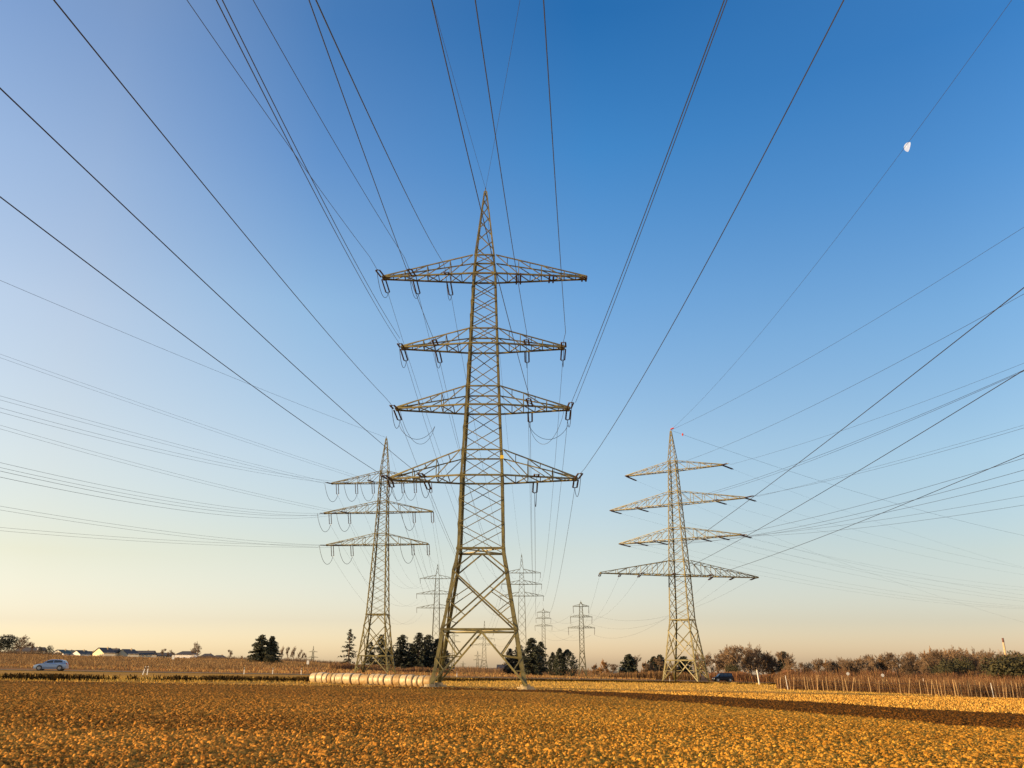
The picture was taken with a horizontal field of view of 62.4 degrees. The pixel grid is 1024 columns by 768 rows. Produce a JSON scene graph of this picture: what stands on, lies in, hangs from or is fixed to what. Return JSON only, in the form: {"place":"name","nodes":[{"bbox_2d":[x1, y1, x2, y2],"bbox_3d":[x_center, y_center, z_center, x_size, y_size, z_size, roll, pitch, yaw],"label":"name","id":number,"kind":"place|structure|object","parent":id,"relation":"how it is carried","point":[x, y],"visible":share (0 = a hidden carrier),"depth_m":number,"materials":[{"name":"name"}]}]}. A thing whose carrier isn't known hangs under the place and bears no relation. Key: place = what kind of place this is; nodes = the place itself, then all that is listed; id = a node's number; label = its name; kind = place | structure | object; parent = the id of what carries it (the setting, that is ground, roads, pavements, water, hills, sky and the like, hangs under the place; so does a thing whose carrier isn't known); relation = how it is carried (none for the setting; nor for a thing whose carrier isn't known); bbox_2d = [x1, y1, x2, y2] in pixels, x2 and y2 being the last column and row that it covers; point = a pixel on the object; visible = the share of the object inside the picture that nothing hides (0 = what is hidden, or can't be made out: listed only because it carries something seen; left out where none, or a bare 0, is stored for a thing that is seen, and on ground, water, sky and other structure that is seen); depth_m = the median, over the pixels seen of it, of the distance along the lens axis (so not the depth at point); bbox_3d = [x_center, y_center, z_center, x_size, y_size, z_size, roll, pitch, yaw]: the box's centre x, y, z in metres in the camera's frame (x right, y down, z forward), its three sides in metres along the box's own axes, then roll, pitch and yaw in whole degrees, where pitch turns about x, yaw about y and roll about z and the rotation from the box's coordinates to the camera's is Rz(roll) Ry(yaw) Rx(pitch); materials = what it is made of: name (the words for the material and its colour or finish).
{"place":"outdoors","nodes":[
{"label":"outdoors","id":0,"kind":"place"},
{"bbox_2d":[0,669,771,682],"bbox_3d":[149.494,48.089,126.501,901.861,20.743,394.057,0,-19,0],"label":"road","id":1,"kind":"structure","parent":0,"point":[310,674],"depth_m":138.21,"materials":[{"name":"grey asphalt"}]},
{"bbox_2d":[33,659,68,670],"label":"parked car","id":2,"kind":"object","parent":1,"relation":"on","point":[59,665],"visible":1,"depth_m":119.87,"materials":[{"name":"blue paint"}]},
{"bbox_2d":[712,673,733,681],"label":"parked van","id":3,"kind":"object","parent":1,"relation":"on","point":[727,677],"visible":0.96,"depth_m":195.84,"materials":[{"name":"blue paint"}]},
{"bbox_2d":[0,655,1017,698],"bbox_3d":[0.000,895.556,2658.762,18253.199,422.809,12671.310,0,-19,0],"label":"ground","id":4,"kind":"structure","parent":0,"point":[32,671],"depth_m":114.20,"materials":[{"name":"soil"}]},
{"bbox_2d":[0,634,19,651],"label":"evergreen tree","id":5,"kind":"object","parent":4,"relation":"on","point":[2,639],"visible":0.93,"depth_m":535.78,"materials":[{"name":"green plant"}]},
{"bbox_2d":[13,634,31,652],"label":"bare tree","id":6,"kind":"object","parent":4,"relation":"on","point":[19,646],"visible":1,"depth_m":498.39,"materials":[{"name":"brown plant"}]},
{"bbox_2d":[0,648,62,654],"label":"scrub","id":7,"kind":"object","parent":4,"relation":"on","point":[46,652],"visible":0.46,"depth_m":520.07,"materials":[{"name":"plant"}]},
{"bbox_2d":[92,647,115,656],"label":"house","id":8,"kind":"structure","parent":4,"relation":"on","point":[108,651],"depth_m":592.07,"materials":[{"name":"paint"}]},
{"bbox_2d":[118,648,139,656],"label":"house","id":9,"kind":"structure","parent":4,"relation":"on","point":[131,652],"depth_m":600.94,"materials":[{"name":"paint"}]},
{"bbox_2d":[137,650,157,657],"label":"house","id":10,"kind":"structure","parent":4,"relation":"on","point":[148,653],"depth_m":611.73,"materials":[{"name":"tile"}]},
{"bbox_2d":[174,650,199,658],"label":"house","id":11,"kind":"structure","parent":4,"relation":"on","point":[185,654],"depth_m":533.21,"materials":[{"name":"tile"}]},
{"bbox_2d":[0,652,377,669],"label":"vineyard","id":12,"kind":"object","parent":4,"relation":"on","point":[231,663],"visible":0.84,"depth_m":231.38,"materials":[{"name":"plant"}]},
{"bbox_2d":[246,635,274,662],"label":"conifer tree","id":13,"kind":"object","parent":4,"relation":"on","point":[259,651],"visible":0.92,"depth_m":284.82,"materials":[{"name":"green plant"}]},
{"bbox_2d":[191,654,349,664],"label":"horizon scrub","id":14,"kind":"object","parent":4,"relation":"on","point":[283,659],"visible":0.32,"depth_m":506.02,"materials":[{"name":"plant"}]},
{"bbox_2d":[266,636,282,662],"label":"conifer tree","id":15,"kind":"object","parent":4,"relation":"on","point":[273,646],"visible":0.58,"depth_m":288.79,"materials":[{"name":"green plant"}]},
{"bbox_2d":[0,653,653,679],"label":"rough grass","id":16,"kind":"structure","parent":4,"relation":"on","point":[291,670],"depth_m":178.75,"materials":[{"name":"plant"}]},
{"bbox_2d":[338,629,357,664],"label":"conifer tree","id":17,"kind":"object","parent":4,"relation":"on","point":[347,650],"visible":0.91,"depth_m":238.55,"materials":[{"name":"green plant"}]},
{"bbox_2d":[351,673,361,684],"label":"round bale","id":18,"kind":"object","parent":4,"relation":"on","point":[355,678],"visible":0.73,"depth_m":82.86,"materials":[{"name":"plant"}]},
{"bbox_2d":[317,436,433,673],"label":"lattice pylon","id":19,"kind":"object","parent":4,"relation":"on","point":[388,544],"visible":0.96,"depth_m":185.36,"materials":[{"name":"metal"}]},
{"bbox_2d":[0,280,383,436],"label":"earth wire","id":20,"kind":"object","parent":19,"relation":"attached to","point":[169,351],"visible":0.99,"depth_m":118.10,"materials":[{"name":"grey metal"}]},
{"bbox_2d":[367,634,393,666],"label":"conifer tree","id":21,"kind":"object","parent":4,"relation":"on","point":[379,650],"visible":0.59,"depth_m":245.28,"materials":[{"name":"green plant"}]},
{"bbox_2d":[0,672,774,684],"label":"ditch weeds","id":22,"kind":"object","parent":4,"relation":"on","point":[78,677],"visible":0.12,"depth_m":82.51,"materials":[{"name":"plant"}]},
{"bbox_2d":[0,674,775,685],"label":"verge grass","id":23,"kind":"structure","parent":4,"relation":"on","point":[182,680],"depth_m":84.03,"materials":[{"name":"plant"}]},
{"bbox_2d":[329,662,450,673],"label":"thicket","id":24,"kind":"object","parent":4,"relation":"on","point":[350,666],"visible":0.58,"depth_m":226.34,"materials":[{"name":"plant"}]},
{"bbox_2d":[390,634,411,668],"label":"conifer tree","id":25,"kind":"object","parent":4,"relation":"on","point":[400,654],"visible":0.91,"depth_m":243.39,"materials":[{"name":"green plant"}]},
{"bbox_2d":[405,632,429,668],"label":"conifer tree","id":26,"kind":"object","parent":4,"relation":"on","point":[416,649],"visible":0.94,"depth_m":242.80,"materials":[{"name":"green plant"}]},
{"bbox_2d":[415,634,433,667],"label":"conifer tree","id":27,"kind":"object","parent":4,"relation":"on","point":[427,640],"visible":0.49,"depth_m":249.77,"materials":[{"name":"green plant"}]},
{"bbox_2d":[424,638,448,668],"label":"conifer tree","id":28,"kind":"object","parent":4,"relation":"on","point":[431,657],"visible":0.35,"depth_m":243.93,"materials":[{"name":"green plant"}]},
{"bbox_2d":[416,565,457,642],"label":"lattice pylon","id":29,"kind":"object","parent":4,"relation":"on","point":[436,600],"visible":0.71,"depth_m":399.76,"materials":[{"name":"grey metal"}]},
{"bbox_2d":[375,189,586,689],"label":"lattice pylon","id":30,"kind":"object","parent":4,"relation":"on","point":[442,643],"visible":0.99,"depth_m":86.96,"materials":[{"name":"metal"}]},
{"bbox_2d":[0,196,381,474],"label":"power cable","id":31,"kind":"object","parent":30,"relation":"attached to","point":[156,314],"visible":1,"depth_m":33.42,"materials":[{"name":"grey metal"}]},
{"bbox_2d":[0,88,417,472],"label":"power cable","id":32,"kind":"object","parent":30,"relation":"attached to","point":[3,91],"visible":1,"depth_m":26.75,"materials":[{"name":"grey metal"}]},
{"bbox_2d":[53,0,390,403],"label":"power cable","id":33,"kind":"object","parent":30,"relation":"attached to","point":[185,161],"visible":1,"depth_m":26.33,"materials":[{"name":"grey metal"}]},
{"bbox_2d":[187,0,376,268],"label":"power cable","id":34,"kind":"object","parent":30,"relation":"attached to","point":[270,120],"visible":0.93,"depth_m":54.68,"materials":[{"name":"grey metal"}]},
{"bbox_2d":[216,0,398,342],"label":"power cable","id":35,"kind":"object","parent":30,"relation":"attached to","point":[287,139],"visible":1,"depth_m":33.57,"materials":[{"name":"grey metal"}]},
{"bbox_2d":[222,0,398,336],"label":"power cable","id":36,"kind":"object","parent":30,"relation":"attached to","point":[294,144],"visible":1,"depth_m":35.39,"materials":[{"name":"grey metal"}]},
{"bbox_2d":[253,0,408,267],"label":"power cable","id":37,"kind":"object","parent":30,"relation":"hanging from","point":[321,120],"visible":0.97,"depth_m":54.34,"materials":[{"name":"grey metal"}]},
{"bbox_2d":[308,0,433,338],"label":"power cable","id":38,"kind":"object","parent":30,"relation":"attached to","point":[360,142],"visible":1,"depth_m":40.03,"materials":[{"name":"grey metal"}]},
{"bbox_2d":[315,0,445,270],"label":"power cable","id":39,"kind":"object","parent":30,"relation":"attached to","point":[365,107],"visible":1,"depth_m":30.64,"materials":[{"name":"grey metal"}]},
{"bbox_2d":[431,0,528,395],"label":"power cable","id":40,"kind":"object","parent":30,"relation":"hanging from","point":[471,172],"visible":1,"depth_m":45.06,"materials":[{"name":"grey metal"}]},
{"bbox_2d":[475,0,526,336],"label":"power cable","id":41,"kind":"object","parent":30,"relation":"attached to","point":[496,143],"visible":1,"depth_m":41.15,"materials":[{"name":"grey metal"}]},
{"bbox_2d":[543,0,565,341],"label":"power cable","id":42,"kind":"object","parent":30,"relation":"attached to","point":[552,146],"visible":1,"depth_m":42.19,"materials":[{"name":"grey metal"}]},
{"bbox_2d":[572,0,724,400],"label":"power cable","id":43,"kind":"object","parent":30,"relation":"attached to","point":[661,168],"visible":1,"depth_m":37.86,"materials":[{"name":"grey metal"}]},
{"bbox_2d":[575,0,726,402],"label":"power cable","id":44,"kind":"object","parent":30,"relation":"attached to","point":[663,170],"visible":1,"depth_m":40.83,"materials":[{"name":"grey metal"}]},
{"bbox_2d":[581,0,843,472],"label":"power cable","id":45,"kind":"object","parent":30,"relation":"attached to","point":[740,198],"visible":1,"depth_m":34.91,"materials":[{"name":"grey metal"}]},
{"bbox_2d":[502,648,518,673],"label":"conifer tree","id":46,"kind":"object","parent":4,"relation":"on","point":[507,668],"visible":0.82,"depth_m":248.70,"materials":[{"name":"green plant"}]},
{"bbox_2d":[500,554,543,653],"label":"lattice pylon","id":47,"kind":"object","parent":4,"relation":"on","point":[520,584],"visible":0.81,"depth_m":370.83,"materials":[{"name":"grey metal"}]},
{"bbox_2d":[454,665,599,675],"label":"scrub","id":48,"kind":"object","parent":4,"relation":"on","point":[482,670],"visible":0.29,"depth_m":325.26,"materials":[{"name":"plant"}]},
{"bbox_2d":[518,637,546,675],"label":"conifer tree","id":49,"kind":"object","parent":4,"relation":"on","point":[533,661],"visible":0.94,"depth_m":242.69,"materials":[{"name":"green plant"}]},
{"bbox_2d":[535,609,551,666],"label":"lattice pylon","id":50,"kind":"object","parent":4,"relation":"on","point":[544,617],"visible":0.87,"depth_m":414.49,"materials":[{"name":"grey metal"}]},
{"bbox_2d":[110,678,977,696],"bbox_3d":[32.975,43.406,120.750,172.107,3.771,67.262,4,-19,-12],"label":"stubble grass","id":51,"kind":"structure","parent":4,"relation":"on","point":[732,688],"depth_m":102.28,"materials":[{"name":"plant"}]},
{"bbox_2d":[537,641,551,672],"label":"conifer tree","id":52,"kind":"object","parent":4,"relation":"on","point":[541,645],"visible":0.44,"depth_m":248.86,"materials":[{"name":"green plant"}]},
{"bbox_2d":[546,652,557,675],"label":"cypress tree","id":53,"kind":"object","parent":4,"relation":"on","point":[551,658],"visible":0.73,"depth_m":236.75,"materials":[{"name":"green plant"}]},
{"bbox_2d":[552,648,566,675],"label":"cypress tree","id":54,"kind":"object","parent":4,"relation":"on","point":[559,655],"visible":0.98,"depth_m":233.02,"materials":[{"name":"green plant"}]},
{"bbox_2d":[557,649,578,675],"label":"cypress tree","id":55,"kind":"object","parent":4,"relation":"on","point":[568,655],"visible":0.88,"depth_m":233.71,"materials":[{"name":"green plant"}]},
{"bbox_2d":[568,602,594,675],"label":"lattice pylon","id":56,"kind":"object","parent":4,"relation":"on","point":[581,607],"visible":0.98,"depth_m":287.87,"materials":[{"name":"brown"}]},
{"bbox_2d":[619,654,637,673],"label":"conifer tree","id":57,"kind":"object","parent":4,"relation":"on","point":[627,665],"visible":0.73,"depth_m":274.30,"materials":[{"name":"green plant"}]},
{"bbox_2d":[599,670,701,679],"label":"thicket","id":58,"kind":"object","parent":4,"relation":"on","point":[658,675],"visible":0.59,"depth_m":221.73,"materials":[{"name":"plant"}]},
{"bbox_2d":[644,656,662,672],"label":"conifer tree","id":59,"kind":"object","parent":4,"relation":"on","point":[651,661],"visible":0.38,"depth_m":265.15,"materials":[{"name":"green plant"}]},
{"bbox_2d":[647,658,669,672],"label":"bare tree","id":60,"kind":"object","parent":4,"relation":"on","point":[659,660],"visible":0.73,"depth_m":256.92,"materials":[{"name":"brown plant"}]},
{"bbox_2d":[598,427,758,681],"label":"lattice pylon","id":61,"kind":"object","parent":4,"relation":"on","point":[681,538],"visible":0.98,"depth_m":182.43,"materials":[{"name":"metal"}]},
{"bbox_2d":[613,370,1022,511],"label":"power cable","id":62,"kind":"object","parent":61,"relation":"attached to","point":[860,439],"visible":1,"depth_m":85.79,"materials":[{"name":"grey metal"}]},
{"bbox_2d":[640,376,1011,508],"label":"power cable","id":63,"kind":"object","parent":61,"relation":"attached to","point":[855,443],"visible":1,"depth_m":94.15,"materials":[{"name":"grey metal"}]},
{"bbox_2d":[631,295,1021,476],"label":"power cable","id":64,"kind":"object","parent":61,"relation":"attached to","point":[853,385],"visible":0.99,"depth_m":88.42,"materials":[{"name":"grey metal"}]},
{"bbox_2d":[637,458,1022,545],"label":"power cable","id":65,"kind":"object","parent":61,"relation":"attached to","point":[856,506],"visible":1,"depth_m":92.37,"materials":[{"name":"grey metal"}]},
{"bbox_2d":[641,470,1022,544],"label":"power cable","id":66,"kind":"object","parent":61,"relation":"attached to","point":[858,513],"visible":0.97,"depth_m":89.73,"materials":[{"name":"grey metal"}]},
{"bbox_2d":[643,287,1023,573],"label":"power cable","id":67,"kind":"object","parent":61,"relation":"attached to","point":[871,406],"visible":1,"depth_m":62.31,"materials":[{"name":"grey metal"}]},
{"bbox_2d":[671,0,1011,429],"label":"earth wire","id":68,"kind":"object","parent":61,"relation":"attached to","point":[878,182],"visible":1,"depth_m":90.86,"materials":[{"name":"grey metal"}]},
{"bbox_2d":[674,227,1023,428],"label":"earth wire","id":69,"kind":"object","parent":61,"relation":"attached to","point":[878,317],"visible":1,"depth_m":115.37,"materials":[{"name":"grey metal"}]},
{"bbox_2d":[675,370,1023,573],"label":"power cable","id":70,"kind":"object","parent":61,"relation":"attached to","point":[875,460],"visible":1,"depth_m":79.09,"materials":[{"name":"grey metal"}]},
{"bbox_2d":[681,480,1022,542],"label":"power cable","id":71,"kind":"object","parent":61,"relation":"attached to","point":[875,514],"visible":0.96,"depth_m":97.42,"materials":[{"name":"grey metal"}]},
{"bbox_2d":[712,454,1023,575],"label":"power cable","id":72,"kind":"object","parent":61,"relation":"attached to","point":[883,512],"visible":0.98,"depth_m":106.09,"materials":[{"name":"grey metal"}]},
{"bbox_2d":[676,656,694,675],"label":"conifer tree","id":73,"kind":"object","parent":4,"relation":"on","point":[682,665],"visible":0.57,"depth_m":268.37,"materials":[{"name":"green plant"}]},
{"bbox_2d":[694,653,723,673],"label":"bare tree","id":74,"kind":"object","parent":4,"relation":"on","point":[712,660],"visible":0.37,"depth_m":256.52,"materials":[{"name":"brown plant"}]},
{"bbox_2d":[716,644,739,671],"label":"bare tree","id":75,"kind":"object","parent":4,"relation":"on","point":[724,658],"visible":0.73,"depth_m":249.88,"materials":[{"name":"brown plant"}]},
{"bbox_2d":[724,662,741,673],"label":"evergreen shrub","id":76,"kind":"object","parent":4,"relation":"on","point":[732,667],"visible":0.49,"depth_m":232.31,"materials":[{"name":"green plant"}]},
{"bbox_2d":[723,645,745,670],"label":"bare tree","id":77,"kind":"object","parent":4,"relation":"on","point":[736,649],"visible":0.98,"depth_m":245.83,"materials":[{"name":"brown plant"}]},
{"bbox_2d":[708,669,792,682],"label":"red thicket","id":78,"kind":"object","parent":4,"relation":"on","point":[745,676],"visible":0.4,"depth_m":207.18,"materials":[{"name":"plant"}]},
{"bbox_2d":[739,643,762,674],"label":"bare tree","id":79,"kind":"object","parent":4,"relation":"on","point":[749,659],"visible":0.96,"depth_m":249.95,"materials":[{"name":"brown plant"}]},
{"bbox_2d":[740,644,778,673],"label":"bare tree","id":80,"kind":"object","parent":4,"relation":"on","point":[771,665],"visible":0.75,"depth_m":252.00,"materials":[{"name":"brown plant"}]},
{"bbox_2d":[762,651,776,675],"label":"bare tree","id":81,"kind":"object","parent":4,"relation":"on","point":[768,669],"visible":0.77,"depth_m":253.16,"materials":[{"name":"brown plant"}]},
{"bbox_2d":[775,651,796,670],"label":"bare tree","id":82,"kind":"object","parent":4,"relation":"on","point":[787,661],"visible":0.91,"depth_m":237.63,"materials":[{"name":"brown plant"}]},
{"bbox_2d":[854,656,872,672],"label":"bare tree","id":83,"kind":"object","parent":4,"relation":"on","point":[859,660],"visible":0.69,"depth_m":214.94,"materials":[{"name":"brown plant"}]},
{"bbox_2d":[850,658,880,673],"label":"bare tree","id":84,"kind":"object","parent":4,"relation":"on","point":[867,664],"visible":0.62,"depth_m":214.48,"materials":[{"name":"brown plant"}]},
{"bbox_2d":[872,652,894,670],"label":"bare tree","id":85,"kind":"object","parent":4,"relation":"on","point":[882,665],"visible":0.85,"depth_m":216.05,"materials":[{"name":"brown plant"}]},
{"bbox_2d":[872,653,907,673],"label":"bare tree","id":86,"kind":"object","parent":4,"relation":"on","point":[892,663],"visible":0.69,"depth_m":214.98,"materials":[{"name":"brown plant"}]},
{"bbox_2d":[773,671,1023,697],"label":"vineyard","id":87,"kind":"object","parent":4,"relation":"on","point":[874,686],"visible":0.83,"depth_m":107.11,"materials":[{"name":"plant"}]},
{"bbox_2d":[786,666,1023,682],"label":"wood undergrowth","id":88,"kind":"object","parent":4,"relation":"on","point":[895,674],"visible":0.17,"depth_m":190.60,"materials":[{"name":"plant"}]},
{"bbox_2d":[894,654,919,674],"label":"bare tree","id":89,"kind":"object","parent":4,"relation":"on","point":[905,666],"visible":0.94,"depth_m":212.80,"materials":[{"name":"brown plant"}]},
{"bbox_2d":[918,650,938,674],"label":"bare tree","id":90,"kind":"object","parent":4,"relation":"on","point":[931,661],"visible":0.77,"depth_m":221.46,"materials":[{"name":"brown plant"}]},
{"bbox_2d":[926,649,949,667],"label":"bare tree","id":91,"kind":"object","parent":4,"relation":"on","point":[936,654],"visible":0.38,"depth_m":229.89,"materials":[{"name":"brown plant"}]},
{"bbox_2d":[938,661,958,674],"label":"evergreen shrub","id":92,"kind":"object","parent":4,"relation":"on","point":[948,669],"visible":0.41,"depth_m":198.71,"materials":[{"name":"green plant"}]},
{"bbox_2d":[938,648,958,663],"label":"bare tree","id":93,"kind":"object","parent":4,"relation":"on","point":[950,655],"visible":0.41,"depth_m":237.03,"materials":[{"name":"brown plant"}]},
{"bbox_2d":[928,654,973,675],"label":"evergreen shrub","id":94,"kind":"object","parent":4,"relation":"on","point":[963,666],"visible":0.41,"depth_m":201.73,"materials":[{"name":"green plant"}]},
{"bbox_2d":[954,647,983,672],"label":"bare tree","id":95,"kind":"object","parent":4,"relation":"on","point":[974,661],"visible":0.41,"depth_m":233.99,"materials":[{"name":"brown plant"}]},
{"bbox_2d":[975,651,993,675],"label":"bare tree","id":96,"kind":"object","parent":4,"relation":"on","point":[988,655],"visible":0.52,"depth_m":219.63,"materials":[{"name":"brown plant"}]},
{"bbox_2d":[975,650,1023,679],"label":"evergreen shrub","id":97,"kind":"object","parent":4,"relation":"on","point":[1016,668],"visible":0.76,"depth_m":177.50,"materials":[{"name":"green plant"}]},
{"bbox_2d":[0,680,1023,767],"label":"ploughed field","id":98,"kind":"structure","parent":0,"point":[59,724],"depth_m":25.04,"materials":[{"name":"soil"}]},
{"bbox_2d":[0,679,1023,713],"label":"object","id":99,"kind":"object","parent":98,"relation":"on","point":[924,704],"visible":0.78,"depth_m":69.45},
{"bbox_2d":[0,0,1023,674],"label":"sky","id":100,"kind":"structure","parent":0,"point":[622,73],"materials":[{"name":"blue"}]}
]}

